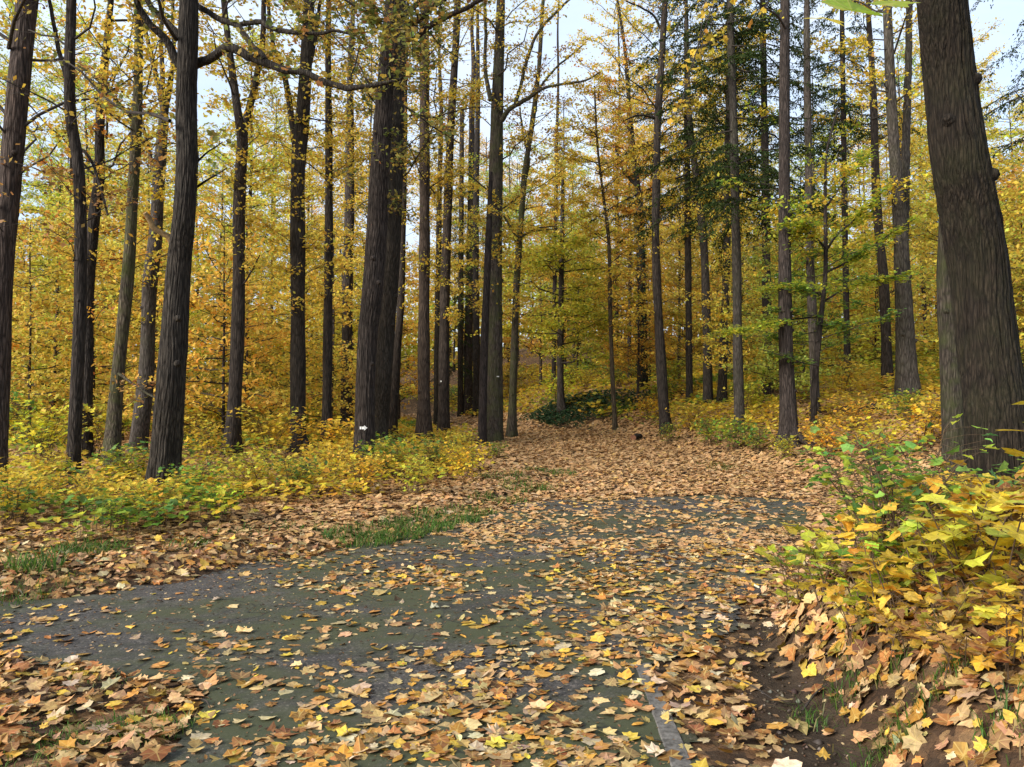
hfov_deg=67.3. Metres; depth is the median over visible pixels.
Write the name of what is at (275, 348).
maple tree
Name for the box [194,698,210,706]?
fallen twig
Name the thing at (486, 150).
broadleaf tree
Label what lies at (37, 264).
maple tree
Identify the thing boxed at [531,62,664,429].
broadleaf tree
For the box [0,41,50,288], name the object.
broadleaf tree
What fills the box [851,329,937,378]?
yellow shrub
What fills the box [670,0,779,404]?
broadleaf tree
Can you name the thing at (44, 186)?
broadleaf tree
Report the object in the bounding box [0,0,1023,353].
sky
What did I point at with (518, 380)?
yellow shrub
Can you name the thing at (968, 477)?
maple sapling
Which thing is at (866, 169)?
broadleaf tree
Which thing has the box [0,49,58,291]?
broadleaf tree
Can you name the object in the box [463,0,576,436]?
broadleaf tree
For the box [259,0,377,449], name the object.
broadleaf tree
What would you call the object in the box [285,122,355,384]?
maple tree
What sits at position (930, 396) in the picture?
yellow shrub
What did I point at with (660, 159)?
broadleaf tree
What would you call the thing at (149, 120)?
broadleaf tree
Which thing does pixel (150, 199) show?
broadleaf tree
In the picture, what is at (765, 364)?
maple tree
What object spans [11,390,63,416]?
green shrub
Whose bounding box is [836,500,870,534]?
maple sapling
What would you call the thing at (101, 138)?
broadleaf tree
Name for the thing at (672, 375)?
yellow shrub
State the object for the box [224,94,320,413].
broadleaf tree
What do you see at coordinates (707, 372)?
broadleaf tree
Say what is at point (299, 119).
broadleaf tree
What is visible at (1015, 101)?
spruce tree
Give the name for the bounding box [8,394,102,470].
yellow shrub
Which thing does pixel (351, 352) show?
maple tree
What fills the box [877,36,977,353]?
broadleaf tree
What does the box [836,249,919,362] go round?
maple tree
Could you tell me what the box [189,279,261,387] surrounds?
maple tree
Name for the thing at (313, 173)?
broadleaf tree
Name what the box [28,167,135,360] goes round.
maple tree
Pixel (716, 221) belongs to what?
broadleaf tree
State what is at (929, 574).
maple sapling
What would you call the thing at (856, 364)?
yellow shrub
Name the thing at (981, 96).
broadleaf tree
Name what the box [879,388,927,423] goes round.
shrub
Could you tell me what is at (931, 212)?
maple tree
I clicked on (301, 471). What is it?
green shrub
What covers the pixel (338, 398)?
yellow shrub
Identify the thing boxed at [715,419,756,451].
green shrub
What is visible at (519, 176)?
broadleaf tree
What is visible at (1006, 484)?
maple sapling
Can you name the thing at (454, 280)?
broadleaf tree
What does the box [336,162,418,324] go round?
broadleaf tree
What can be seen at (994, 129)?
broadleaf tree
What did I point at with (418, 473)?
yellow shrub
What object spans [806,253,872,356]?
maple tree
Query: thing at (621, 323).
maple tree
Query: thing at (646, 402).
yellow shrub
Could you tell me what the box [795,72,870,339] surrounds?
broadleaf tree
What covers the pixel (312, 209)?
broadleaf tree
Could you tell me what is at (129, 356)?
maple tree
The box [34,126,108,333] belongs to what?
broadleaf tree
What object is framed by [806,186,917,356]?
maple tree
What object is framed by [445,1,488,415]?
broadleaf tree
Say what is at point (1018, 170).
maple tree
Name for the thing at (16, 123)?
broadleaf tree
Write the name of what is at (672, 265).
maple tree
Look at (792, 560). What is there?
maple sapling
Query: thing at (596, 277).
maple tree
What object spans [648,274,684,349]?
maple tree
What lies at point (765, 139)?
spruce tree
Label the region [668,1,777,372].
broadleaf tree
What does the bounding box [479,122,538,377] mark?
broadleaf tree
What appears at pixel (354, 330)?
maple tree
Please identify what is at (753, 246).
spruce tree
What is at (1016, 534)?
maple sapling
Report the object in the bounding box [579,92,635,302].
broadleaf tree
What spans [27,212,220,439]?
maple tree
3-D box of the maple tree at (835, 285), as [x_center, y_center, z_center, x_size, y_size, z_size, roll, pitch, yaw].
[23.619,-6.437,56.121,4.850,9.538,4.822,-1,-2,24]
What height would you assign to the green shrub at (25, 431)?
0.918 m
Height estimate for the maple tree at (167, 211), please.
9.832 m
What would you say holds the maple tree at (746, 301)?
on the ground at (932, 756)
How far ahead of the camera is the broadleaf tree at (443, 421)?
26.67 m
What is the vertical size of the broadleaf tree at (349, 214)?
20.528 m
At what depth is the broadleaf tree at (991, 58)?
37.75 m
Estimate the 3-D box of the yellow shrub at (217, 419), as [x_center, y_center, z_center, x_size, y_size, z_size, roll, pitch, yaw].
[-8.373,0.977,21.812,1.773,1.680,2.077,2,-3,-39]
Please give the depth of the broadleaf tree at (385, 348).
22.54 m
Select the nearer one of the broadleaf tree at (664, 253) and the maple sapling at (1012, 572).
the maple sapling at (1012, 572)
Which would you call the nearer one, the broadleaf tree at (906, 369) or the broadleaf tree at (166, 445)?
the broadleaf tree at (166, 445)
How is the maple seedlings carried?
on the ground at (932, 756)
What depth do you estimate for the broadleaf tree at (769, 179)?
69.40 m
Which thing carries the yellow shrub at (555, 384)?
on the ground at (932, 756)
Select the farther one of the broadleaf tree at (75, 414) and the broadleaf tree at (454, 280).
the broadleaf tree at (454, 280)
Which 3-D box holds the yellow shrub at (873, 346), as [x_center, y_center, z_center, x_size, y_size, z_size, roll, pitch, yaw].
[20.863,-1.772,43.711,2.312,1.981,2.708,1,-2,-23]
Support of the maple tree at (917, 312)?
on the ground at (932, 756)
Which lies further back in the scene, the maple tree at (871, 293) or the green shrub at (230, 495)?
the maple tree at (871, 293)
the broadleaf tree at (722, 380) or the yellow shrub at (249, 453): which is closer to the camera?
the yellow shrub at (249, 453)
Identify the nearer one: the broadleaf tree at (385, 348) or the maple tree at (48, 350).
the broadleaf tree at (385, 348)
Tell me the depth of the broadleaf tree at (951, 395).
13.15 m
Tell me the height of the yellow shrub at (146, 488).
0.700 m
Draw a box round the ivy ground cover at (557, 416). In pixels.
[517,387,698,428]
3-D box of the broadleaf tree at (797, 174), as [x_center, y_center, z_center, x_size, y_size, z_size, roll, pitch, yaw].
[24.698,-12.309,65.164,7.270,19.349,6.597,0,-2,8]
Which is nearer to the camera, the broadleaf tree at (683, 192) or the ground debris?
the ground debris
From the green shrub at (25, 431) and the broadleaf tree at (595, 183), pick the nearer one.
the green shrub at (25, 431)
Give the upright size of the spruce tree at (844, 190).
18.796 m
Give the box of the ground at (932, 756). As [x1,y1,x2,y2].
[0,338,1023,766]
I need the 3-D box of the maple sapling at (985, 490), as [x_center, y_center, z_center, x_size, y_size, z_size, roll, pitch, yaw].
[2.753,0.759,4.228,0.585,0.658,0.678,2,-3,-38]
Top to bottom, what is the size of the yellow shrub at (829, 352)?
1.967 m
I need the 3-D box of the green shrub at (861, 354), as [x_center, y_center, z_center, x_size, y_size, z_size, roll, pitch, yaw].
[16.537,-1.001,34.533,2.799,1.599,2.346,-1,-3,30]
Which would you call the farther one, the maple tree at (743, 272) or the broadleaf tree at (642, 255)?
the maple tree at (743, 272)
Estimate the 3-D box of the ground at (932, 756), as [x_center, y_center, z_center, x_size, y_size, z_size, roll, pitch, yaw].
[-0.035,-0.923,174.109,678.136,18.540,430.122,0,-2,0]
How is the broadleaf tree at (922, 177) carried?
on the ground at (932, 756)
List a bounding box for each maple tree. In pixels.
[10,171,131,420]
[10,207,108,437]
[10,209,70,398]
[11,219,48,389]
[12,182,163,433]
[12,199,62,397]
[13,191,112,408]
[15,179,113,372]
[17,283,135,407]
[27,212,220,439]
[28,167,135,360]
[58,166,228,414]
[94,158,222,424]
[122,192,335,445]
[125,265,206,405]
[127,206,200,376]
[187,287,268,412]
[188,139,279,400]
[188,238,289,428]
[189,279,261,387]
[191,172,321,423]
[243,261,349,431]
[250,169,356,388]
[252,298,318,391]
[262,222,402,425]
[288,249,416,416]
[307,294,358,384]
[333,276,433,404]
[355,247,451,420]
[449,272,545,375]
[502,169,581,386]
[533,240,611,372]
[557,230,608,360]
[585,280,648,359]
[592,249,700,377]
[594,206,680,402]
[632,214,732,363]
[640,197,732,362]
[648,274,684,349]
[674,135,778,347]
[683,165,778,374]
[717,222,775,347]
[722,216,865,397]
[731,244,830,350]
[731,263,794,364]
[742,216,839,362]
[745,188,879,371]
[760,188,869,351]
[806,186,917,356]
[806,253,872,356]
[826,236,860,337]
[836,248,879,330]
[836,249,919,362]
[849,221,928,344]
[850,228,934,340]
[861,237,936,327]
[872,181,1023,362]
[889,143,1023,363]
[892,243,936,333]
[923,201,1023,357]
[931,152,1023,332]
[990,119,1023,328]
[996,158,1023,364]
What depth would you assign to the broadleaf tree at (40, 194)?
68.90 m
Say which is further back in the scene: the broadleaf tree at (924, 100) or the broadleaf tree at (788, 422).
the broadleaf tree at (924, 100)
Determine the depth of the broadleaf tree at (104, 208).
63.00 m
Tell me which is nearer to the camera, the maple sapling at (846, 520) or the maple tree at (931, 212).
the maple sapling at (846, 520)
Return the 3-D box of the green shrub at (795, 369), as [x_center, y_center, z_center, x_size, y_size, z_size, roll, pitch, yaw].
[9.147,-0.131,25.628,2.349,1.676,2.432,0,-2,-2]
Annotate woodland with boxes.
[16,212,934,386]
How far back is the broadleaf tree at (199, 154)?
55.19 m
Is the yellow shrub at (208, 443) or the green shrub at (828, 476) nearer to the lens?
the green shrub at (828, 476)
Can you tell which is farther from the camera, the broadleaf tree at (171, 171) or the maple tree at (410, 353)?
the maple tree at (410, 353)
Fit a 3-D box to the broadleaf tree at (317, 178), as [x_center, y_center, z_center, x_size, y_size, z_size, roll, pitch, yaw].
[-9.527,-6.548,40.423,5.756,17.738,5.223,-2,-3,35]
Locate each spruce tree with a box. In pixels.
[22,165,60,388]
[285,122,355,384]
[430,107,483,416]
[545,101,590,366]
[586,0,777,401]
[630,0,856,433]
[673,0,872,397]
[731,130,773,368]
[767,0,926,383]
[792,80,851,317]
[970,0,1023,175]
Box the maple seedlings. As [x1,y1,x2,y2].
[0,348,1023,550]
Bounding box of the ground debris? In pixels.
[0,509,1022,766]
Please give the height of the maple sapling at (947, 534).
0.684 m
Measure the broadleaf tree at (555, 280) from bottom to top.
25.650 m
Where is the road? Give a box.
[0,495,811,766]
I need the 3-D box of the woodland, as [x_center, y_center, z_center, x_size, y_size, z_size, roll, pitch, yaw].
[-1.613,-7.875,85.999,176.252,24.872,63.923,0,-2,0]
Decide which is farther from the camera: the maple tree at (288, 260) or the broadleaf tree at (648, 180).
the broadleaf tree at (648, 180)
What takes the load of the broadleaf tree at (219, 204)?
on the ground at (932, 756)
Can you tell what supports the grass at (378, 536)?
on the ground at (932, 756)
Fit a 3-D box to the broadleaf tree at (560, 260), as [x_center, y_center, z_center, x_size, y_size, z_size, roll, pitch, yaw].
[2.175,-3.922,32.376,7.080,11.133,6.870,-2,-3,42]
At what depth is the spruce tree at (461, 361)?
46.84 m
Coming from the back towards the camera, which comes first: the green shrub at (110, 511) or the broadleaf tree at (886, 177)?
the broadleaf tree at (886, 177)
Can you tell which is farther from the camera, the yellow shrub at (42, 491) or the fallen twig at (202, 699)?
the yellow shrub at (42, 491)
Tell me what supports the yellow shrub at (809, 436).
on the ground at (932, 756)
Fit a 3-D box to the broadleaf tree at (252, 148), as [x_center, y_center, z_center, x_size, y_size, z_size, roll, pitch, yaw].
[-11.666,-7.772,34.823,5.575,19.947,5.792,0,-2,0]
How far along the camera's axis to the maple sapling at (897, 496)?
5.47 m
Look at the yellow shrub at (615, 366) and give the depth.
42.27 m
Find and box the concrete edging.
[636,663,692,766]
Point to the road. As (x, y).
(282, 709)
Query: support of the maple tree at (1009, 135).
on the ground at (932, 756)
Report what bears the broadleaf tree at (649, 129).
on the ground at (932, 756)
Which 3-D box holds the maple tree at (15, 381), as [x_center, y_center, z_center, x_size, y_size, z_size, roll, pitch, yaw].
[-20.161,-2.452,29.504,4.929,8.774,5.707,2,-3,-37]
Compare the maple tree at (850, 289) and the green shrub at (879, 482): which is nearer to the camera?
the green shrub at (879, 482)
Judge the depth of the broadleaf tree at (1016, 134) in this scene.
74.03 m
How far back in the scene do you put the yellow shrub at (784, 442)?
18.02 m
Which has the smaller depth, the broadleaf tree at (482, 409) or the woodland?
the broadleaf tree at (482, 409)
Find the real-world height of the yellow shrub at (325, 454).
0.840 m
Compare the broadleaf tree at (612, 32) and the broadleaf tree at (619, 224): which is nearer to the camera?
the broadleaf tree at (612, 32)
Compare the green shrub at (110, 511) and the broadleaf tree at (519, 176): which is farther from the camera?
the broadleaf tree at (519, 176)
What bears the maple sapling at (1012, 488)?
on the ground at (932, 756)
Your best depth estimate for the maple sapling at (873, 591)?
4.19 m
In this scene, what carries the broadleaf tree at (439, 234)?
on the ground at (932, 756)
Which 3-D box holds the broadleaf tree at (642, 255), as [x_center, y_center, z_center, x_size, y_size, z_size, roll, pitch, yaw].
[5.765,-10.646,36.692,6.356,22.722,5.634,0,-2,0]
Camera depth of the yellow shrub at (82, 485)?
9.94 m
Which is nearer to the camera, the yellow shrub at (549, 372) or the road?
the road
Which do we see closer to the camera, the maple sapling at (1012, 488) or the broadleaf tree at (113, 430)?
the maple sapling at (1012, 488)
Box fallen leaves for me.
[0,363,1023,766]
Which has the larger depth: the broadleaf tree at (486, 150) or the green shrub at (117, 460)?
the broadleaf tree at (486, 150)
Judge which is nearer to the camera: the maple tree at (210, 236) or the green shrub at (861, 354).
the green shrub at (861, 354)
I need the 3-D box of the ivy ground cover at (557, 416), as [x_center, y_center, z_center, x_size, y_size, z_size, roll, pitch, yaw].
[4.400,0.930,32.514,8.747,1.902,6.532,0,-2,0]
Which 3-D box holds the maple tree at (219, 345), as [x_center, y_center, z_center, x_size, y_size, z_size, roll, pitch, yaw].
[-7.772,-1.540,20.734,5.440,7.294,5.448,0,-2,1]
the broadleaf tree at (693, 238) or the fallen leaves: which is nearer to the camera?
the fallen leaves
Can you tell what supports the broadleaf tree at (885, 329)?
on the ground at (932, 756)
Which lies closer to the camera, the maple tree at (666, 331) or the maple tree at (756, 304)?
the maple tree at (756, 304)
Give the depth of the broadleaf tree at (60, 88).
37.54 m
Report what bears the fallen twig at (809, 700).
on the ground at (932, 756)
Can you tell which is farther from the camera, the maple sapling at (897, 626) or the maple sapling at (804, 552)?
the maple sapling at (804, 552)
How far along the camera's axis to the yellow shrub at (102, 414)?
16.71 m
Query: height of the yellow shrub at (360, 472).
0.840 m
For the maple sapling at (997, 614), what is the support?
on the ground at (932, 756)
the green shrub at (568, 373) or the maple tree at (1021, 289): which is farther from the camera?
the green shrub at (568, 373)
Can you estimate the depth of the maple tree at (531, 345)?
45.47 m
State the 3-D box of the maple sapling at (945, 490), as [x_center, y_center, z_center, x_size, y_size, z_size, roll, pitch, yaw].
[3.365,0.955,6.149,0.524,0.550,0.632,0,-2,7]
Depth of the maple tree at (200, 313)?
31.53 m
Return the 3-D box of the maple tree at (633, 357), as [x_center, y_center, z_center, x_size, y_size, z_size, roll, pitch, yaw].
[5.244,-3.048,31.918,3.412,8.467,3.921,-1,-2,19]
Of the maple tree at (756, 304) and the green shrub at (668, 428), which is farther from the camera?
the maple tree at (756, 304)
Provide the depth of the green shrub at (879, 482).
4.64 m
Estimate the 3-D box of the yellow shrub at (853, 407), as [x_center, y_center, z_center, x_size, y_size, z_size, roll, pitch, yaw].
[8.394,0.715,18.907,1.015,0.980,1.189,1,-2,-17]
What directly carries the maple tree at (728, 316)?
on the ground at (932, 756)
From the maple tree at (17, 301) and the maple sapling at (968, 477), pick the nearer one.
the maple sapling at (968, 477)
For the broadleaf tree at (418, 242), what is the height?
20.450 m
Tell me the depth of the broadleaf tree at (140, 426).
18.66 m
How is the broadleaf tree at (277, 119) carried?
on the ground at (932, 756)
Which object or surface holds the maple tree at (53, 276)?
on the ground at (932, 756)
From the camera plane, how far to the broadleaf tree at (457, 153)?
62.10 m
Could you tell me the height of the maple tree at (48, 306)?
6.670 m
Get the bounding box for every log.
[630,434,642,439]
[840,402,880,412]
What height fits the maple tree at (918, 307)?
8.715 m
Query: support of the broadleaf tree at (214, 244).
on the ground at (932, 756)
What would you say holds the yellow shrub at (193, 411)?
on the ground at (932, 756)
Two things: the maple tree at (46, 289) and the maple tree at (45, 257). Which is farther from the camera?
the maple tree at (45, 257)
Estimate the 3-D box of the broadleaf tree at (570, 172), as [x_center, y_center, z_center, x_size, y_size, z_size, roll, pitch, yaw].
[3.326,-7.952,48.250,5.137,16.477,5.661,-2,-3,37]
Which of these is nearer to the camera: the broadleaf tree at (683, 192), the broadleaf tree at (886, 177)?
the broadleaf tree at (683, 192)
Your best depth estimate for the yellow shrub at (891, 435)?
16.57 m
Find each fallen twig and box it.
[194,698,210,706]
[726,677,772,699]
[801,684,827,711]
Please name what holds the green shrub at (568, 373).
on the ground at (932, 756)
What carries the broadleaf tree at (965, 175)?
on the ground at (932, 756)
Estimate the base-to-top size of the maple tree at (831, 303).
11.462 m
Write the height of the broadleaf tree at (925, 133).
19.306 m
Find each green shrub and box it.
[9,390,51,442]
[9,419,67,454]
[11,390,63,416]
[88,441,149,487]
[90,498,140,535]
[158,459,228,502]
[185,482,245,520]
[247,403,276,425]
[263,455,327,495]
[306,405,335,423]
[355,434,415,477]
[403,435,461,470]
[450,390,457,406]
[485,441,509,457]
[556,362,587,383]
[595,363,634,386]
[647,378,678,402]
[657,422,682,443]
[692,416,735,445]
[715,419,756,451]
[734,425,771,452]
[753,354,809,401]
[781,441,993,574]
[810,413,997,579]
[836,348,859,360]
[853,345,894,368]
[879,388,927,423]
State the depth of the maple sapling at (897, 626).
3.81 m
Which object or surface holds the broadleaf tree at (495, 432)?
on the ground at (932, 756)
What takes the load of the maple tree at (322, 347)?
on the ground at (932, 756)
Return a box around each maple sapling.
[753,544,823,615]
[778,522,854,606]
[800,530,935,618]
[806,579,898,645]
[824,517,872,546]
[831,532,929,633]
[834,489,988,585]
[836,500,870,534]
[838,480,922,551]
[839,519,923,598]
[868,592,933,662]
[875,501,972,610]
[877,585,982,651]
[885,466,1023,557]
[889,468,1015,520]
[896,493,1023,608]
[899,471,969,521]
[903,475,1023,594]
[908,599,1014,685]
[917,500,1023,619]
[918,563,1021,639]
[930,461,1023,521]
[935,459,1023,574]
[949,544,1023,627]
[969,583,1023,679]
[995,401,1023,463]
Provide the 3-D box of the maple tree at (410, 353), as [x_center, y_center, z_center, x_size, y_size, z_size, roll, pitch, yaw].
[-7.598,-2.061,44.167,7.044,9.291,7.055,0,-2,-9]
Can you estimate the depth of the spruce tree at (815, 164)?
54.18 m
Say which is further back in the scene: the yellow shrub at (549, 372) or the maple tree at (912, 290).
the maple tree at (912, 290)
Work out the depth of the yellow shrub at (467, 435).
18.98 m
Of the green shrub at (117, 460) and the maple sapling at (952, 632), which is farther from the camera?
the green shrub at (117, 460)
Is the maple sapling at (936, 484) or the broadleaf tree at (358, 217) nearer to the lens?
the maple sapling at (936, 484)
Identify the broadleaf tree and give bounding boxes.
[0,0,69,326]
[0,0,171,481]
[0,0,175,484]
[0,0,204,460]
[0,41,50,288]
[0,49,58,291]
[3,0,131,405]
[8,0,222,466]
[15,0,466,498]
[20,144,69,297]
[23,132,91,290]
[31,29,133,329]
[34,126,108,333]
[62,114,122,286]
[65,70,174,358]
[84,133,145,385]
[96,107,201,334]
[99,0,221,451]
[109,141,205,324]
[164,0,291,456]
[164,126,233,385]
[196,155,275,317]
[197,0,309,402]
[201,193,232,309]
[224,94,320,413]
[243,71,316,369]
[245,0,371,454]
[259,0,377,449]
[262,124,343,379]
[280,87,372,333]
[284,164,340,336]
[289,0,515,442]
[293,0,375,431]
[304,0,502,471]
[305,192,365,381]
[313,26,419,308]
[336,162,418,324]
[350,1,456,439]
[355,0,501,442]
[368,0,524,439]
[405,11,473,425]
[405,168,454,331]
[406,111,479,301]
[408,0,607,442]
[429,130,488,383]
[429,196,481,371]
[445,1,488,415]
[451,3,506,417]
[453,172,512,319]
[453,172,542,445]
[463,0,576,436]
[464,119,514,306]
[466,155,647,416]
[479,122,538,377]
[486,140,553,360]
[502,149,545,299]
[507,0,596,393]
[530,116,600,340]
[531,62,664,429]
[536,141,605,360]
[543,191,589,305]
[567,0,664,370]
[567,166,610,352]
[571,0,701,389]
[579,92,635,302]
[582,58,675,383]
[588,0,719,434]
[596,138,650,291]
[614,106,681,350]
[617,50,680,294]
[619,0,750,403]
[636,76,720,288]
[637,121,723,379]
[644,174,682,305]
[663,108,720,348]
[667,0,1023,494]
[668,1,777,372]
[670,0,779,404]
[681,116,751,290]
[691,69,752,357]
[698,107,925,426]
[714,107,778,304]
[716,0,837,451]
[731,123,792,267]
[737,0,869,415]
[769,131,838,315]
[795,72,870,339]
[801,0,978,401]
[802,0,925,388]
[827,76,890,330]
[837,104,886,288]
[851,25,938,271]
[856,130,917,311]
[861,124,924,267]
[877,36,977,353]
[887,10,1005,268]
[888,129,935,275]
[910,36,1021,258]
[910,89,1004,293]
[910,154,936,335]
[913,20,1000,241]
[936,221,965,496]
[979,77,1023,302]
[1008,100,1023,174]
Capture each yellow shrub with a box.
[0,463,67,522]
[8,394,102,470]
[19,448,70,487]
[40,394,144,458]
[41,468,117,512]
[113,471,193,524]
[183,394,225,444]
[184,397,217,432]
[184,416,232,466]
[185,389,250,437]
[207,446,287,495]
[226,402,318,458]
[289,415,353,457]
[300,439,357,481]
[307,386,340,422]
[330,447,393,495]
[393,451,436,494]
[438,439,492,479]
[441,431,483,457]
[503,368,535,396]
[537,363,573,383]
[538,367,582,401]
[572,368,598,389]
[595,353,647,381]
[633,393,657,418]
[652,358,694,382]
[665,400,713,430]
[721,380,770,407]
[731,340,793,370]
[770,434,797,458]
[798,415,849,460]
[799,337,863,371]
[819,359,881,390]
[825,393,881,427]
[843,415,927,455]
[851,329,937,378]
[851,350,878,374]
[853,337,892,357]
[894,394,940,450]
[910,390,940,425]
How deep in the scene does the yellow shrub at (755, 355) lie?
34.31 m
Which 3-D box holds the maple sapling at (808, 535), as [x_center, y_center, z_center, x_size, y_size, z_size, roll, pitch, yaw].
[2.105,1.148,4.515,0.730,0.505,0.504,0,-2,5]
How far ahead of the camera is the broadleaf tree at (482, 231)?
74.56 m
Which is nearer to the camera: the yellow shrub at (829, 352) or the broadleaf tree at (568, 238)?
the yellow shrub at (829, 352)
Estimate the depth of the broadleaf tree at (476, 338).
44.83 m
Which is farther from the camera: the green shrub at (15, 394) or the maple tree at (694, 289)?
the maple tree at (694, 289)
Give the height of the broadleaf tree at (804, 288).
8.669 m
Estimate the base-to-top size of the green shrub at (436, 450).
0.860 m
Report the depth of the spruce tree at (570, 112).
57.06 m
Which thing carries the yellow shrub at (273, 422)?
on the ground at (932, 756)
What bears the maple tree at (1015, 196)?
on the ground at (932, 756)
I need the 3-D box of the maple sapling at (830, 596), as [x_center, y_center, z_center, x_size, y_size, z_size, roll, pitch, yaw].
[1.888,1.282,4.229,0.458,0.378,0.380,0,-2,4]
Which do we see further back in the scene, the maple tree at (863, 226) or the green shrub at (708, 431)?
the maple tree at (863, 226)
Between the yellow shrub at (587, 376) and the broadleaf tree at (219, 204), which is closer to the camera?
the yellow shrub at (587, 376)
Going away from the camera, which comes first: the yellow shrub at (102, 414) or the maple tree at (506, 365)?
the yellow shrub at (102, 414)
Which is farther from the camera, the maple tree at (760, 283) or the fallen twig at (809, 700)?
the maple tree at (760, 283)
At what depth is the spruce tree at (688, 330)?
30.11 m
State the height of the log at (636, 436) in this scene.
0.222 m
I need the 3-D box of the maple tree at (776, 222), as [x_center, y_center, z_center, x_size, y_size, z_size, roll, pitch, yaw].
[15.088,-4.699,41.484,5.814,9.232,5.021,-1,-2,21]
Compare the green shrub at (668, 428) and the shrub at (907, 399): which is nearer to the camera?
the shrub at (907, 399)
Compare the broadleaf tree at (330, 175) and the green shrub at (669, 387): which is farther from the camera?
the green shrub at (669, 387)
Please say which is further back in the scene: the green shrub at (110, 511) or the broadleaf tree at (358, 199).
the broadleaf tree at (358, 199)
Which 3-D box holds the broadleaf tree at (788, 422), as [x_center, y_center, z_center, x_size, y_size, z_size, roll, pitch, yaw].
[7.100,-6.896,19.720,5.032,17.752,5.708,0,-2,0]
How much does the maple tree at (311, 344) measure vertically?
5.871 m
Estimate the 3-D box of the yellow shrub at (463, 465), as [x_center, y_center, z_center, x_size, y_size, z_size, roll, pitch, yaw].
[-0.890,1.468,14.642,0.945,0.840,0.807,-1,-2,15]
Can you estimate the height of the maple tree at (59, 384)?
8.367 m
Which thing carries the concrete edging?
on the ground at (932, 756)
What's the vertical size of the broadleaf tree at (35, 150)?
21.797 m
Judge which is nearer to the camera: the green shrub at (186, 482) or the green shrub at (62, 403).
the green shrub at (186, 482)
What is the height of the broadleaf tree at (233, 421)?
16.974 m
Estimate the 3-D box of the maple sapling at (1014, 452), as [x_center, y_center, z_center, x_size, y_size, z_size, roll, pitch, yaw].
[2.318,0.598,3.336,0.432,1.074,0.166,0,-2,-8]
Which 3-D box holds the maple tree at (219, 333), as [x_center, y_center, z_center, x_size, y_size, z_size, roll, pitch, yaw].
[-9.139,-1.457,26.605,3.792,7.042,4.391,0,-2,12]
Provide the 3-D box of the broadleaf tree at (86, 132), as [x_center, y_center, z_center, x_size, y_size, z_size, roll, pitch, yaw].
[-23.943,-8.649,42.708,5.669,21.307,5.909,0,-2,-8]
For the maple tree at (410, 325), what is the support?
on the ground at (932, 756)
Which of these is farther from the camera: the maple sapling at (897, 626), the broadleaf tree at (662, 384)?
the broadleaf tree at (662, 384)
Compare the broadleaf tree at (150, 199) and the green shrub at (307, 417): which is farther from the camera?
the broadleaf tree at (150, 199)
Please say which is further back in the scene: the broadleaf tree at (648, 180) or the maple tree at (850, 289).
the broadleaf tree at (648, 180)
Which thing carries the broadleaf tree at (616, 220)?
on the ground at (932, 756)
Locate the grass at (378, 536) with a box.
[0,426,1023,766]
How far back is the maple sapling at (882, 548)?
4.59 m
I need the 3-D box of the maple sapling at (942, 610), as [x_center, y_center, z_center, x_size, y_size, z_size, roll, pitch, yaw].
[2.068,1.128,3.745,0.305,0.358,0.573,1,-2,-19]
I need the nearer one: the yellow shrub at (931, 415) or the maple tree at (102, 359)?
the yellow shrub at (931, 415)
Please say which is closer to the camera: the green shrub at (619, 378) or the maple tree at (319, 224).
the green shrub at (619, 378)
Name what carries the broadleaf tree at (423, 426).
on the ground at (932, 756)
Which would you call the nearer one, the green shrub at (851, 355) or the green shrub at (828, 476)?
the green shrub at (828, 476)
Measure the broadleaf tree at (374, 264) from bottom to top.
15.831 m
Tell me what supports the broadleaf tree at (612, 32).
on the ground at (932, 756)
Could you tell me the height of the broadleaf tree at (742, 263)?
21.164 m
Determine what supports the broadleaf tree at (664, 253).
on the ground at (932, 756)
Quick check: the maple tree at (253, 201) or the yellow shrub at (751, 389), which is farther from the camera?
the maple tree at (253, 201)
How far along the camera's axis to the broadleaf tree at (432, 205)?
65.86 m
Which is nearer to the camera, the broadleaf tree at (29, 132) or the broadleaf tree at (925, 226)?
the broadleaf tree at (29, 132)
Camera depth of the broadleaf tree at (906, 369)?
20.75 m
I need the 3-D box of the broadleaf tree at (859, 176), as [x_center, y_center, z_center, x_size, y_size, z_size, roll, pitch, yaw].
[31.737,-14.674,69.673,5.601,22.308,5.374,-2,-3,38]
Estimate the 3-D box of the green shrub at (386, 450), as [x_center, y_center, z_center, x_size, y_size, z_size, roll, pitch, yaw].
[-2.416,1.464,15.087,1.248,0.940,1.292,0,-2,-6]
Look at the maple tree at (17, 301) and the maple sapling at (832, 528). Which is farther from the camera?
the maple tree at (17, 301)
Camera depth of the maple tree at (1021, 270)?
26.99 m
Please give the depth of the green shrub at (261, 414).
29.04 m
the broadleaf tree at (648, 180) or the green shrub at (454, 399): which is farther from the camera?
the broadleaf tree at (648, 180)
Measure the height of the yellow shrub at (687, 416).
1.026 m
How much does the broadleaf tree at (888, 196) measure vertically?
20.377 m
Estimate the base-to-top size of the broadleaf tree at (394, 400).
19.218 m
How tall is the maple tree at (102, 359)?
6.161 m
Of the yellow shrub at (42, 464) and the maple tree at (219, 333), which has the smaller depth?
the yellow shrub at (42, 464)
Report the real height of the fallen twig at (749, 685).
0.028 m
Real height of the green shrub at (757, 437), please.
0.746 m
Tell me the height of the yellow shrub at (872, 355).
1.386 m
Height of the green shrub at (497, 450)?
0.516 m
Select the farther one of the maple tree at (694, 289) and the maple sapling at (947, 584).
the maple tree at (694, 289)
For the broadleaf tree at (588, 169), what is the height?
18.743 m
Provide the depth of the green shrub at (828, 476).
5.24 m
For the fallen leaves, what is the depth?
5.73 m
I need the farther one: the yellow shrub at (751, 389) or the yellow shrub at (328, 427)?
the yellow shrub at (751, 389)
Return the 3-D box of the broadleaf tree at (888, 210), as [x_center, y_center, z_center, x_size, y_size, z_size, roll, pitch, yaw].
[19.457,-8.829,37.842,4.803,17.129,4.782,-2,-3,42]

